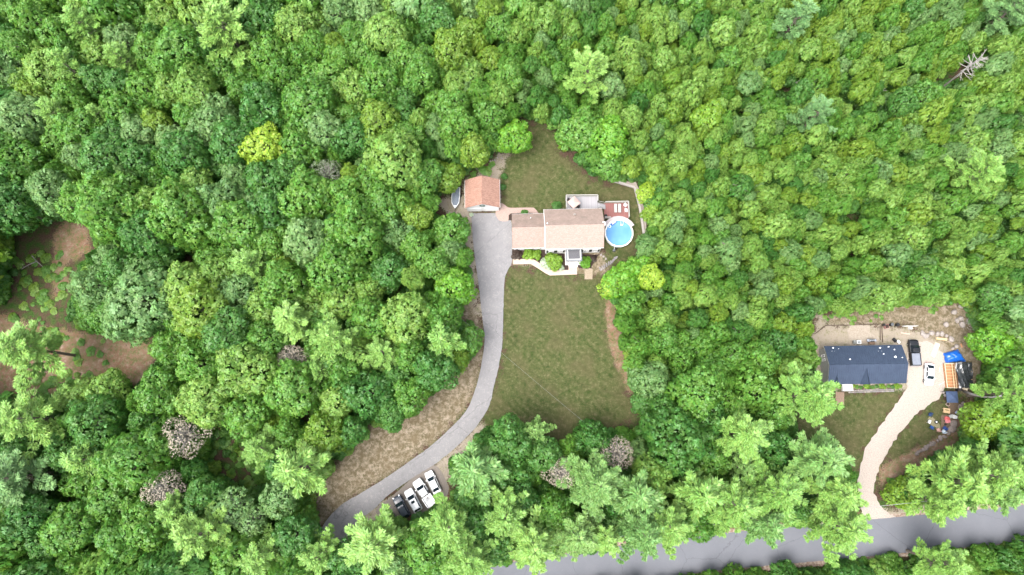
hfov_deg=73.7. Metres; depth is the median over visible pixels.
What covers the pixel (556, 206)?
bush
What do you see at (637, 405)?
broadleaf tree
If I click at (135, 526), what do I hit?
broadleaf tree
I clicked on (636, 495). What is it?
pine tree
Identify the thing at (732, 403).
broadleaf tree
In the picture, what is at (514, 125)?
broadleaf tree
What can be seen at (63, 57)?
pine tree
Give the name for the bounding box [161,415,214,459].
broadleaf tree
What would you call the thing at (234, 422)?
broadleaf tree
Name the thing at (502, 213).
paved patio
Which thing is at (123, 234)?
broadleaf tree
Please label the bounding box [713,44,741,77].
broadleaf tree
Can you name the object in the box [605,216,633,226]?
pool deck
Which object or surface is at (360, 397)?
broadleaf tree
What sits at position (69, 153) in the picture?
broadleaf tree
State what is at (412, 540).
broadleaf tree
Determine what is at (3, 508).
broadleaf tree
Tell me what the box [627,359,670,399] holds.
broadleaf tree
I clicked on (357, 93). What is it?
broadleaf tree
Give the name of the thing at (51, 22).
broadleaf tree
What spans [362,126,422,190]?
broadleaf tree
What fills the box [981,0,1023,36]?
pine tree
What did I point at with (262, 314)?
broadleaf tree
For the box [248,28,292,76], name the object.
broadleaf tree
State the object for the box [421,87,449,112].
broadleaf tree
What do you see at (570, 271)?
paved path
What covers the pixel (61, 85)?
broadleaf tree
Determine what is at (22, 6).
broadleaf tree
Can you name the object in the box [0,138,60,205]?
broadleaf tree
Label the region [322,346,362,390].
broadleaf tree
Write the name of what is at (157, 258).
broadleaf tree
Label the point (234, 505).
broadleaf tree
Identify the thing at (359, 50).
broadleaf tree
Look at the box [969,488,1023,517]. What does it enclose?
pine tree
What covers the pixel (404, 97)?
broadleaf tree
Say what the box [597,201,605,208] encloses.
deck stairs
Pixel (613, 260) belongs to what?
stone steps
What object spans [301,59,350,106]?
broadleaf tree
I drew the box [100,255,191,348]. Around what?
broadleaf tree
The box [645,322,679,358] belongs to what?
broadleaf tree
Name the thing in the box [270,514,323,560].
broadleaf tree
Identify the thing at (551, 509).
broadleaf tree
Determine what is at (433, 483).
parked car
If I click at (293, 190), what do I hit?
broadleaf tree
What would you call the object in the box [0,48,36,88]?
broadleaf tree
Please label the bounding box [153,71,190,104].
broadleaf tree
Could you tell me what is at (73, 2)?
broadleaf tree
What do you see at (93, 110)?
pine tree
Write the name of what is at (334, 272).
broadleaf tree
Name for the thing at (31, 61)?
broadleaf tree
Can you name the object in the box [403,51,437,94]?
broadleaf tree
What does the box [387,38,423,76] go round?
broadleaf tree
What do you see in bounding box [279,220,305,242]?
broadleaf tree
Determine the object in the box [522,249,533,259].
bush
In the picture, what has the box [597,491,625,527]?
broadleaf tree
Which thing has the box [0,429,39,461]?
broadleaf tree
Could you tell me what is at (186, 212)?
broadleaf tree
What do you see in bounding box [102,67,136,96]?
broadleaf tree
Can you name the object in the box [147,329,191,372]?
broadleaf tree
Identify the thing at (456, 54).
broadleaf tree
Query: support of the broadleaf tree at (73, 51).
on the forest floor
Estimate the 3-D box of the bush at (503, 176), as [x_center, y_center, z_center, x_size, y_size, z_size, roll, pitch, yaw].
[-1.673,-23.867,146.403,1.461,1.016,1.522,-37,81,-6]
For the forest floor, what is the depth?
142.81 m
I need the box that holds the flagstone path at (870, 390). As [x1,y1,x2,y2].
[848,389,893,392]
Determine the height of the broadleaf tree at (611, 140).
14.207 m
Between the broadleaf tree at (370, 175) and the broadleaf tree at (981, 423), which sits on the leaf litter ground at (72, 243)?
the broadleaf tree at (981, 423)
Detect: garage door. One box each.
[469,208,481,210]
[484,208,496,210]
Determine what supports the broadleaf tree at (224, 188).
on the forest floor
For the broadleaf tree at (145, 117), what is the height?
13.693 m
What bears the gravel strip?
on the lawn at (544, 172)
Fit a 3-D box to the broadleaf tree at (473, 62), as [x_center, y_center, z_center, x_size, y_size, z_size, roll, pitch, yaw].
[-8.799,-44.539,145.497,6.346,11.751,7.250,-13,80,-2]
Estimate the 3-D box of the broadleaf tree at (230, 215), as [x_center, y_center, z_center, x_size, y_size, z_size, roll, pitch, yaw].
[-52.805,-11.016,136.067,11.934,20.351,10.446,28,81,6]
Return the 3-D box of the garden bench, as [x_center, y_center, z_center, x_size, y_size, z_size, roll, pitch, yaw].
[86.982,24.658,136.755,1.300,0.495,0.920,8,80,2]
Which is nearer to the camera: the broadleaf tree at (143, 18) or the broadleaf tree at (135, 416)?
the broadleaf tree at (135, 416)
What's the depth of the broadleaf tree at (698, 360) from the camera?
128.13 m
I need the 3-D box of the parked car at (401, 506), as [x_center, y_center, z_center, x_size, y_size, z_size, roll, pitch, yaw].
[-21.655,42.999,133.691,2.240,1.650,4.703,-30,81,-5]
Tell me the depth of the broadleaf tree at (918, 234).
132.78 m
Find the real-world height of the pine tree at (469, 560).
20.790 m
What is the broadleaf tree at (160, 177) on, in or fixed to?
on the forest floor
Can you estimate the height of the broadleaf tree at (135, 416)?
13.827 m
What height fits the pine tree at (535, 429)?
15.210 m
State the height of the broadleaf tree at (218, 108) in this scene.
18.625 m
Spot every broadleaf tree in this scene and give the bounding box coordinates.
[0,0,34,24]
[0,28,55,72]
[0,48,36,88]
[0,90,56,147]
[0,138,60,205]
[0,176,54,239]
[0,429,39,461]
[0,480,38,520]
[0,490,69,544]
[7,0,63,41]
[7,67,40,93]
[14,78,51,108]
[21,48,74,95]
[21,523,75,562]
[23,167,76,217]
[34,16,81,53]
[36,427,90,473]
[36,500,103,556]
[39,123,80,157]
[47,35,87,77]
[50,80,94,112]
[50,107,109,149]
[52,539,98,574]
[53,180,101,224]
[57,460,111,498]
[59,141,102,171]
[61,391,130,452]
[63,377,102,407]
[64,0,103,24]
[66,263,125,311]
[71,169,153,250]
[75,298,110,334]
[76,63,124,99]
[77,33,116,75]
[77,127,140,182]
[79,367,134,405]
[81,171,131,205]
[82,466,154,525]
[87,292,137,334]
[90,422,184,492]
[92,242,128,270]
[94,513,150,563]
[95,247,145,290]
[98,88,149,131]
[98,115,135,145]
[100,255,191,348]
[102,21,151,56]
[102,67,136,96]
[116,138,166,180]
[117,208,184,260]
[117,430,143,459]
[118,113,158,152]
[119,493,176,553]
[123,68,173,115]
[126,407,166,439]
[129,9,151,32]
[129,29,175,68]
[132,364,183,415]
[133,185,181,218]
[138,252,180,280]
[140,107,173,134]
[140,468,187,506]
[142,164,175,189]
[143,177,225,253]
[144,0,186,29]
[146,55,175,84]
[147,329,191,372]
[152,17,211,77]
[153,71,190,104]
[154,124,189,158]
[156,128,213,181]
[158,260,209,307]
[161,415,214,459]
[165,174,194,199]
[168,21,201,56]
[168,278,233,341]
[168,383,204,408]
[171,60,219,111]
[172,100,213,130]
[173,372,235,429]
[175,339,237,394]
[177,165,216,204]
[180,474,230,516]
[183,117,212,152]
[184,71,210,94]
[189,18,229,45]
[192,244,227,270]
[194,91,241,145]
[195,177,246,220]
[198,254,241,292]
[200,305,253,357]
[203,56,244,86]
[204,155,234,180]
[206,198,271,249]
[206,485,259,528]
[208,114,255,171]
[209,527,261,574]
[213,336,287,399]
[215,271,264,318]
[217,240,242,257]
[219,159,247,187]
[220,389,272,439]
[224,73,260,110]
[230,503,267,537]
[237,121,286,164]
[237,188,269,216]
[238,0,292,49]
[238,78,291,146]
[241,158,294,200]
[241,319,290,356]
[242,285,281,326]
[245,225,291,262]
[246,188,296,232]
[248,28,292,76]
[258,258,314,313]
[258,479,301,520]
[260,58,300,104]
[263,357,322,418]
[264,451,286,481]
[270,415,300,449]
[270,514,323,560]
[272,150,307,186]
[273,1,318,48]
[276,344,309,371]
[277,163,336,226]
[279,40,318,73]
[279,73,334,127]
[279,118,324,168]
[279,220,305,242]
[281,216,337,271]
[299,28,327,61]
[300,283,329,312]
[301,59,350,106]
[302,108,341,152]
[302,335,326,361]
[303,406,348,453]
[305,235,364,295]
[307,5,332,33]
[307,309,343,337]
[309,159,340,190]
[313,210,351,237]
[318,174,366,221]
[319,0,355,36]
[319,282,364,320]
[319,384,354,419]
[322,44,361,76]
[322,196,386,266]
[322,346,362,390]
[326,535,373,574]
[329,113,378,158]
[330,102,363,133]
[331,66,372,111]
[333,368,397,423]
[337,19,367,46]
[345,38,380,66]
[345,296,399,338]
[351,0,384,29]
[353,160,390,200]
[355,277,386,311]
[358,53,403,105]
[359,98,400,143]
[361,10,408,55]
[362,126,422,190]
[362,181,401,225]
[369,251,407,294]
[377,92,401,124]
[378,398,406,433]
[378,544,414,574]
[379,0,404,24]
[379,290,434,346]
[382,216,419,252]
[383,362,412,388]
[387,12,417,37]
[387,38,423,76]
[391,100,420,125]
[391,121,425,155]
[391,375,432,418]
[393,339,425,374]
[394,82,420,110]
[396,512,449,574]
[399,229,430,263]
[400,201,433,235]
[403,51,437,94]
[409,158,444,197]
[413,348,459,391]
[414,247,449,280]
[417,0,457,42]
[417,42,446,72]
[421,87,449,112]
[424,296,464,341]
[430,212,471,247]
[431,27,473,74]
[433,266,478,306]
[435,88,470,126]
[437,105,478,144]
[437,162,465,193]
[452,16,481,46]
[453,484,490,511]
[456,56,483,87]
[458,131,490,168]
[458,325,484,355]
[463,505,503,545]
[471,99,508,135]
[482,531,514,565]
[484,13,514,41]
[486,412,531,467]
[489,446,537,490]
[495,57,523,93]
[496,118,532,153]
[509,475,540,511]
[524,435,563,471]
[530,1,561,32]
[533,485,574,531]
[541,456,574,488]
[554,105,604,152]
[571,418,612,455]
[585,113,628,162]
[590,153,622,182]
[596,272,625,297]
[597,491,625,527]
[598,434,633,470]
[600,261,641,299]
[614,35,643,68]
[615,104,642,135]
[617,255,656,290]
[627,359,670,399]
[630,389,651,414]
[632,451,672,491]
[636,181,658,204]
[638,263,665,290]
[638,406,716,478]
[639,203,661,221]
[642,306,672,335]
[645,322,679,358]
[648,394,678,426]
[664,362,726,420]
[666,344,696,374]
[671,503,714,543]
[685,394,727,440]
[688,99,726,130]
[688,435,732,477]
[692,353,732,387]
[709,338,749,371]
[712,388,746,417]
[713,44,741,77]
[728,358,785,413]
[740,339,781,376]
[751,426,792,472]
[754,400,793,431]
[758,328,798,362]
[767,464,804,489]
[773,494,812,522]
[778,150,811,176]
[796,66,830,99]
[859,157,895,185]
[864,281,901,313]
[879,206,910,237]
[880,473,918,509]
[886,85,919,119]
[891,222,932,253]
[907,78,946,118]
[907,264,944,299]
[951,125,990,163]
[956,400,1013,443]
[963,326,1018,366]
[974,281,1012,314]
[979,349,1023,389]
[983,275,1023,300]
[984,136,1017,164]
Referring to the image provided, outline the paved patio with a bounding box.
[496,203,537,220]
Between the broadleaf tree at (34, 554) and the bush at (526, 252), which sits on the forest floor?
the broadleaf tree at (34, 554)
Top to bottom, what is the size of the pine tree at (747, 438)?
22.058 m
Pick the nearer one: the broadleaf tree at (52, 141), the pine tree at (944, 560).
the pine tree at (944, 560)
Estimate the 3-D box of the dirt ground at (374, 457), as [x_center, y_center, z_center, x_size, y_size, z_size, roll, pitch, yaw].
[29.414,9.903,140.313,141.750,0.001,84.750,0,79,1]
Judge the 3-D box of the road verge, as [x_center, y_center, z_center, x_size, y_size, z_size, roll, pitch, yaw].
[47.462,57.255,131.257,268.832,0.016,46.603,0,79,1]
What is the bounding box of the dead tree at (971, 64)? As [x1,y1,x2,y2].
[944,49,986,86]
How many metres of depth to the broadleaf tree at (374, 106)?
134.51 m
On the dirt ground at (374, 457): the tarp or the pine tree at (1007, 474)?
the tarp
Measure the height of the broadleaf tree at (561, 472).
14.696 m
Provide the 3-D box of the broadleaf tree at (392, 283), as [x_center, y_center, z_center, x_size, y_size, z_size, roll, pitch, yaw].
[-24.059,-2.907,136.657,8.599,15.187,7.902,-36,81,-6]
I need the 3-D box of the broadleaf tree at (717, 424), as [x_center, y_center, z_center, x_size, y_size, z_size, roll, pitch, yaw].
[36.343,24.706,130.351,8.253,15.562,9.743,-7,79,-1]
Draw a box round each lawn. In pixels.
[485,238,638,445]
[501,117,648,237]
[798,393,947,465]
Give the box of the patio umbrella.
[568,196,579,208]
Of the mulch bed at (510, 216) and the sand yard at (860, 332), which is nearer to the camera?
the sand yard at (860, 332)
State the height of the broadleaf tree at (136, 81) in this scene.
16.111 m
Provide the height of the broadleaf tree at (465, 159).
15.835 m
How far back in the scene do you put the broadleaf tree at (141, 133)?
137.35 m
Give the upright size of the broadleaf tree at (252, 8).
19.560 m
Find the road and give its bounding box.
[483,505,1023,574]
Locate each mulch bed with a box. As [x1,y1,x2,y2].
[509,213,530,219]
[512,249,567,269]
[578,254,598,267]
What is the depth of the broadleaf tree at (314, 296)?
130.98 m
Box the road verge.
[510,503,1023,574]
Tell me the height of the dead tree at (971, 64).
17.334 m
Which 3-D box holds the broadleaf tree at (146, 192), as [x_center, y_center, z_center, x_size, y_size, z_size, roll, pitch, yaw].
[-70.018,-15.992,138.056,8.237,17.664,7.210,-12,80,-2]
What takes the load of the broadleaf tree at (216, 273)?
on the forest floor
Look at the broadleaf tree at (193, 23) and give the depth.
140.51 m
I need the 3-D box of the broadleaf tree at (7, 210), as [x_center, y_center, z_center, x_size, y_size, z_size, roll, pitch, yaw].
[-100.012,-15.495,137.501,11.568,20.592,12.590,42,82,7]
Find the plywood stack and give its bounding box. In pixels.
[930,342,939,357]
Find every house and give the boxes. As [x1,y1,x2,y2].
[512,208,604,266]
[819,345,908,390]
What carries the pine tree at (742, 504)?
on the forest floor
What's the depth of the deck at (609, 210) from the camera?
144.03 m
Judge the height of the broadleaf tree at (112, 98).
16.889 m
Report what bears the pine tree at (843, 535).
on the forest floor
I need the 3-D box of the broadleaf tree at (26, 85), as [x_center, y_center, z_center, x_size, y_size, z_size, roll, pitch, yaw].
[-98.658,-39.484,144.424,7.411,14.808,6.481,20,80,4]
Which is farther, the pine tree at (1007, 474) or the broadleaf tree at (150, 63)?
the broadleaf tree at (150, 63)
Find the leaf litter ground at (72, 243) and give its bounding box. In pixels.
[0,217,974,557]
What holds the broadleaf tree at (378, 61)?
on the forest floor
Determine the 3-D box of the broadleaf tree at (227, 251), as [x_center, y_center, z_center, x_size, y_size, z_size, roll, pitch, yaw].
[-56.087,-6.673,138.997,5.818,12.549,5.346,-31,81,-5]
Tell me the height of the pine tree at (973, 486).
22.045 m
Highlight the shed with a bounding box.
[943,362,973,387]
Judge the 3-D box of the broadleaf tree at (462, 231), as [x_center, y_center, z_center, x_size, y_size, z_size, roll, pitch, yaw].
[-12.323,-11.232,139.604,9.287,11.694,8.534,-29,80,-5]
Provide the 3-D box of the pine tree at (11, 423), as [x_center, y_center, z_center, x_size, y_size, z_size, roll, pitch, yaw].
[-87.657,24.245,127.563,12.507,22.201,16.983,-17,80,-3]
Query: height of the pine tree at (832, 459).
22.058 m
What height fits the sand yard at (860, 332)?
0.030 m
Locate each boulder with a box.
[948,426,956,432]
[950,420,957,426]
[959,321,964,327]
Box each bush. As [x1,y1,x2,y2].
[500,184,505,189]
[501,173,507,179]
[510,250,521,259]
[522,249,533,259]
[532,249,541,260]
[540,257,548,267]
[544,252,562,271]
[551,201,561,208]
[579,256,590,268]
[590,255,596,261]
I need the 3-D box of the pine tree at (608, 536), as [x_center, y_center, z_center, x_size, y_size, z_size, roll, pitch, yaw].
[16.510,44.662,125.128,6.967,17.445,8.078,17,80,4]
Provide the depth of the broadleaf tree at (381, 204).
131.75 m
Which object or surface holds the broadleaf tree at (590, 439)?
on the lawn at (558, 347)
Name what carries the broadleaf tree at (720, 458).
on the forest floor
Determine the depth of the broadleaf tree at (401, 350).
126.95 m
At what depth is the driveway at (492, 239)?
139.33 m
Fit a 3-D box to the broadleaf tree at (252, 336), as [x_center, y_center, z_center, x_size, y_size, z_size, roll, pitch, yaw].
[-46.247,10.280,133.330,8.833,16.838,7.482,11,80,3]
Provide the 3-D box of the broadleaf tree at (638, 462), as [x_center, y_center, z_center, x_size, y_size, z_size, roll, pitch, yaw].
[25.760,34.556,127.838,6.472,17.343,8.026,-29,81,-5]
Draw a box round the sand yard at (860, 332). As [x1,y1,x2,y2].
[847,324,879,344]
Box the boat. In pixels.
[451,187,461,207]
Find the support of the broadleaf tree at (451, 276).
on the forest floor
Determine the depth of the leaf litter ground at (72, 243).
140.46 m
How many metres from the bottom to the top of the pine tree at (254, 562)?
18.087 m
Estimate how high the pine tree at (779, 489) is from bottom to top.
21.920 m
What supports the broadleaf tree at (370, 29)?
on the forest floor
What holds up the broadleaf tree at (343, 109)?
on the forest floor
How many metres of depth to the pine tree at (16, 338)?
126.72 m
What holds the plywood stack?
on the gravel driveway at (918, 395)
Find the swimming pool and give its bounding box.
[605,219,632,247]
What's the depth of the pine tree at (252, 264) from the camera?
129.90 m
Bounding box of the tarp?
[943,350,965,362]
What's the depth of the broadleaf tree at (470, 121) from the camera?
135.21 m
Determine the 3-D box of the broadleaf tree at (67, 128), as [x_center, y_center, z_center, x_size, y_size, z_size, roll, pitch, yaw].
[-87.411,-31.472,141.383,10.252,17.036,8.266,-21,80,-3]
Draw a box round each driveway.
[313,213,511,572]
[857,341,944,518]
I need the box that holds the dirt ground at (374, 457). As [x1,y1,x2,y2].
[310,145,1020,542]
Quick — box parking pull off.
[376,465,448,516]
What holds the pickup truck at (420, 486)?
on the parking pull off
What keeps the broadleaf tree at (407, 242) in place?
on the forest floor
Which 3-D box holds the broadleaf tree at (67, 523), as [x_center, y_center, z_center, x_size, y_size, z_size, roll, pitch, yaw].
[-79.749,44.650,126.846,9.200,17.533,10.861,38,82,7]
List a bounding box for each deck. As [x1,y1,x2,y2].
[565,194,597,208]
[604,201,629,219]
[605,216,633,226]
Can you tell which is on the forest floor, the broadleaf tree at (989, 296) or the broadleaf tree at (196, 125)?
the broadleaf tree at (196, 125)
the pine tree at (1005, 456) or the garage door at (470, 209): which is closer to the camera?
the pine tree at (1005, 456)
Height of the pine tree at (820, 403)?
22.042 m
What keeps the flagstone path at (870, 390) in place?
on the forest floor
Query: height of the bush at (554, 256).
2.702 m
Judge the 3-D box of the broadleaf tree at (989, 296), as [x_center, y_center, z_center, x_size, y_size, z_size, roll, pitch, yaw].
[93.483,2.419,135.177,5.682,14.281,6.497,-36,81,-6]
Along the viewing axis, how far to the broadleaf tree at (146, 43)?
140.20 m
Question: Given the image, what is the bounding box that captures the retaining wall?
[614,181,644,233]
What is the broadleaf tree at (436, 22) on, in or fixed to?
on the forest floor
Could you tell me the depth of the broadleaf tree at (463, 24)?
141.07 m
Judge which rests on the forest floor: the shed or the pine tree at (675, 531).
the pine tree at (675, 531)
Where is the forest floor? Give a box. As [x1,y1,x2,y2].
[0,0,1007,574]
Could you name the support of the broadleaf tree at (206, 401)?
on the forest floor
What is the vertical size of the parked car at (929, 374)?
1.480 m
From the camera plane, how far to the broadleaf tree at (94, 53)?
139.96 m
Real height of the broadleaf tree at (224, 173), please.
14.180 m
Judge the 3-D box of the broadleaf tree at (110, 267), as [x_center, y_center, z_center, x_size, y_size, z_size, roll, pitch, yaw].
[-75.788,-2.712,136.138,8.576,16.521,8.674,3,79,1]
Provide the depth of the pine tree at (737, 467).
123.72 m
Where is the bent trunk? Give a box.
[962,390,1001,397]
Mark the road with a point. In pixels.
(898, 535)
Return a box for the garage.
[465,175,499,210]
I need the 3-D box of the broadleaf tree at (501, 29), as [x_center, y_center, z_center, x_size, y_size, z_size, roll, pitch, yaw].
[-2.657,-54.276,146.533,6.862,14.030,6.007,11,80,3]
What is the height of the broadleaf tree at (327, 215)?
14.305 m
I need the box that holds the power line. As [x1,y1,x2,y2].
[713,494,997,524]
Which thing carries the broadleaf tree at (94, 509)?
on the forest floor
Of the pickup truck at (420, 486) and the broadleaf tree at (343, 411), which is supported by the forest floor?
the broadleaf tree at (343, 411)
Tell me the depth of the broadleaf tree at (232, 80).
138.42 m
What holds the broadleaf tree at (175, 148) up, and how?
on the forest floor
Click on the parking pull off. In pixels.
(440, 477)
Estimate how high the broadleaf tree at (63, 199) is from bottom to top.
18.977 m
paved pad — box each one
[585,269,592,278]
[836,392,843,404]
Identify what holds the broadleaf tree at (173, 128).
on the forest floor
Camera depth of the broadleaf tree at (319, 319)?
129.75 m
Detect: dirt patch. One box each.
[928,417,940,427]
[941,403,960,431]
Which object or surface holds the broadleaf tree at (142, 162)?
on the forest floor
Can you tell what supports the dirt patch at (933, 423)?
on the lawn at (852, 425)
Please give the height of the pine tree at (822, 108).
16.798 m
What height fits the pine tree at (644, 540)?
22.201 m
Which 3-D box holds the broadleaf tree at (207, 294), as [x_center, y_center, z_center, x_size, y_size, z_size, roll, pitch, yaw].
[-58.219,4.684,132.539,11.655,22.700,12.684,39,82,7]
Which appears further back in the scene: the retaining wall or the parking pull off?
the retaining wall
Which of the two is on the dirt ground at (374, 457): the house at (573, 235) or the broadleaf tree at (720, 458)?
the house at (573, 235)
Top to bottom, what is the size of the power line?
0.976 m
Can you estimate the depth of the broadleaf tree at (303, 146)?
134.19 m
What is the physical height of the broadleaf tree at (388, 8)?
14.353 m
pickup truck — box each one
[413,478,434,507]
[907,339,921,365]
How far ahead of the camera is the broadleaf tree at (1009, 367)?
129.08 m
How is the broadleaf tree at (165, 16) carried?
on the forest floor
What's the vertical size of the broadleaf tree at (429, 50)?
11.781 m
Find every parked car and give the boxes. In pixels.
[392,494,410,517]
[404,488,422,512]
[425,470,441,493]
[923,363,935,385]
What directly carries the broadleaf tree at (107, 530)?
on the forest floor
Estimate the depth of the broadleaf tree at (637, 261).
134.03 m
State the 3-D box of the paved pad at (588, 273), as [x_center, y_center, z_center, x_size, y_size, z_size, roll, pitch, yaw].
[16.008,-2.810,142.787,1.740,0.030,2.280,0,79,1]
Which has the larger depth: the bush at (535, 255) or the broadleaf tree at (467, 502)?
the bush at (535, 255)
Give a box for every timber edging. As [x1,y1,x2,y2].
[815,324,881,333]
[880,325,882,341]
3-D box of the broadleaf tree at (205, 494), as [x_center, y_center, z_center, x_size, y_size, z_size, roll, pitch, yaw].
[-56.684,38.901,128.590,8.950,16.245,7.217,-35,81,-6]
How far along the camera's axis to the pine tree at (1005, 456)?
122.68 m
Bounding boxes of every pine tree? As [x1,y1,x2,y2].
[0,318,75,391]
[0,375,71,465]
[0,440,56,512]
[32,93,82,140]
[44,46,93,89]
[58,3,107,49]
[58,442,111,485]
[82,103,118,131]
[102,41,140,82]
[154,489,199,528]
[168,500,233,563]
[196,0,259,67]
[226,247,270,290]
[233,522,289,574]
[241,423,286,473]
[270,436,332,499]
[271,290,324,344]
[295,523,344,574]
[303,354,338,386]
[305,307,368,373]
[337,503,424,574]
[361,333,409,374]
[418,488,476,567]
[425,321,466,368]
[439,530,502,574]
[448,437,509,505]
[484,482,533,549]
[508,503,568,574]
[512,414,556,446]
[546,508,605,562]
[556,447,621,522]
[562,45,608,104]
[589,507,624,557]
[606,502,673,563]
[612,466,664,527]
[638,490,694,559]
[666,461,730,525]
[701,473,763,537]
[713,397,773,463]
[726,447,756,483]
[741,506,785,549]
[742,451,809,528]
[763,361,844,427]
[771,0,819,43]
[784,427,855,497]
[785,94,837,132]
[796,452,869,527]
[798,490,873,568]
[903,477,968,527]
[905,445,992,507]
[905,536,972,574]
[943,146,1005,193]
[947,437,1022,509]
[966,369,1023,417]
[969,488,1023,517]
[976,444,1023,488]
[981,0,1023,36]
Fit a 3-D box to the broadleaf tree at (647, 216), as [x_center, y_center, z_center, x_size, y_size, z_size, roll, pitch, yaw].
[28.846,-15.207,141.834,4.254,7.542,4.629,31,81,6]
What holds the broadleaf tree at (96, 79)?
on the forest floor
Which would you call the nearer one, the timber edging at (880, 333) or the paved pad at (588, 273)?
the timber edging at (880, 333)
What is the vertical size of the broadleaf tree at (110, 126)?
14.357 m
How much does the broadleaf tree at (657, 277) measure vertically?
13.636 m
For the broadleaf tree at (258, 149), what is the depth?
133.20 m
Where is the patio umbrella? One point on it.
(573, 202)
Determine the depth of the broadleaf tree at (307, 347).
129.57 m
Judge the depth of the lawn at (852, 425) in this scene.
136.65 m
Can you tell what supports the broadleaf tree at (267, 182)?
on the forest floor
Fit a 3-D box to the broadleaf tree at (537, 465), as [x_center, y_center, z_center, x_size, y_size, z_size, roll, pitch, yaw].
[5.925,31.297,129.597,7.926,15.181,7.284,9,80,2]
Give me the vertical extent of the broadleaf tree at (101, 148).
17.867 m
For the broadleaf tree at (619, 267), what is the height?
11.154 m
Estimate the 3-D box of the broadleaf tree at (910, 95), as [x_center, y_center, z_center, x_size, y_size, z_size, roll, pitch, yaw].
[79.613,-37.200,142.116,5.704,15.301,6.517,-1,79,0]
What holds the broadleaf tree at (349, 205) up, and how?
on the forest floor
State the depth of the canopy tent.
135.31 m
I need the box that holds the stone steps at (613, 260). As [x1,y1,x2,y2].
[599,256,617,270]
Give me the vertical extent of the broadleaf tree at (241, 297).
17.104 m
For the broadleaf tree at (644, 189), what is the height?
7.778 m
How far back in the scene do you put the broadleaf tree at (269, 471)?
124.99 m
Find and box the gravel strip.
[620,181,645,230]
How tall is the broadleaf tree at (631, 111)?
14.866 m
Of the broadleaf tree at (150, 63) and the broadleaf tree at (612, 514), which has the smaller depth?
the broadleaf tree at (612, 514)
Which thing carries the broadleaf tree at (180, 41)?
on the forest floor
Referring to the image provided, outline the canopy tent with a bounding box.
[941,391,958,402]
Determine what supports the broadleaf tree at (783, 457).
on the forest floor
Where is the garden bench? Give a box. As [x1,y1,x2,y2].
[942,408,949,412]
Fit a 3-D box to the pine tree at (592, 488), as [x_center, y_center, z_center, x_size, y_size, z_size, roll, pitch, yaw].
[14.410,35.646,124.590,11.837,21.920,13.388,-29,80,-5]
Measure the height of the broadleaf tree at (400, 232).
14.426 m
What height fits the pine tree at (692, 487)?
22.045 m
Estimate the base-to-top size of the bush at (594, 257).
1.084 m
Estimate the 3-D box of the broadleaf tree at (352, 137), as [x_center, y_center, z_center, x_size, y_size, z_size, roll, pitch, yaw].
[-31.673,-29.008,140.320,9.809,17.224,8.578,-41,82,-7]
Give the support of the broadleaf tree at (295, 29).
on the forest floor
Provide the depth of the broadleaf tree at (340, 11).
141.67 m
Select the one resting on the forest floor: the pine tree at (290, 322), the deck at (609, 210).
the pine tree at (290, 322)
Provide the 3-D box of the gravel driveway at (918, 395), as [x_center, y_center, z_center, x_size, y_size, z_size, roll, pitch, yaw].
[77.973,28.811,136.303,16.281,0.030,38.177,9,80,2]
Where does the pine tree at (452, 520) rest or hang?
on the forest floor
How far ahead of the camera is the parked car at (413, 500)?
133.44 m
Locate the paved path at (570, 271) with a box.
[513,259,576,274]
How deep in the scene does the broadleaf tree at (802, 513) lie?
122.33 m
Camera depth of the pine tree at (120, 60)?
139.02 m

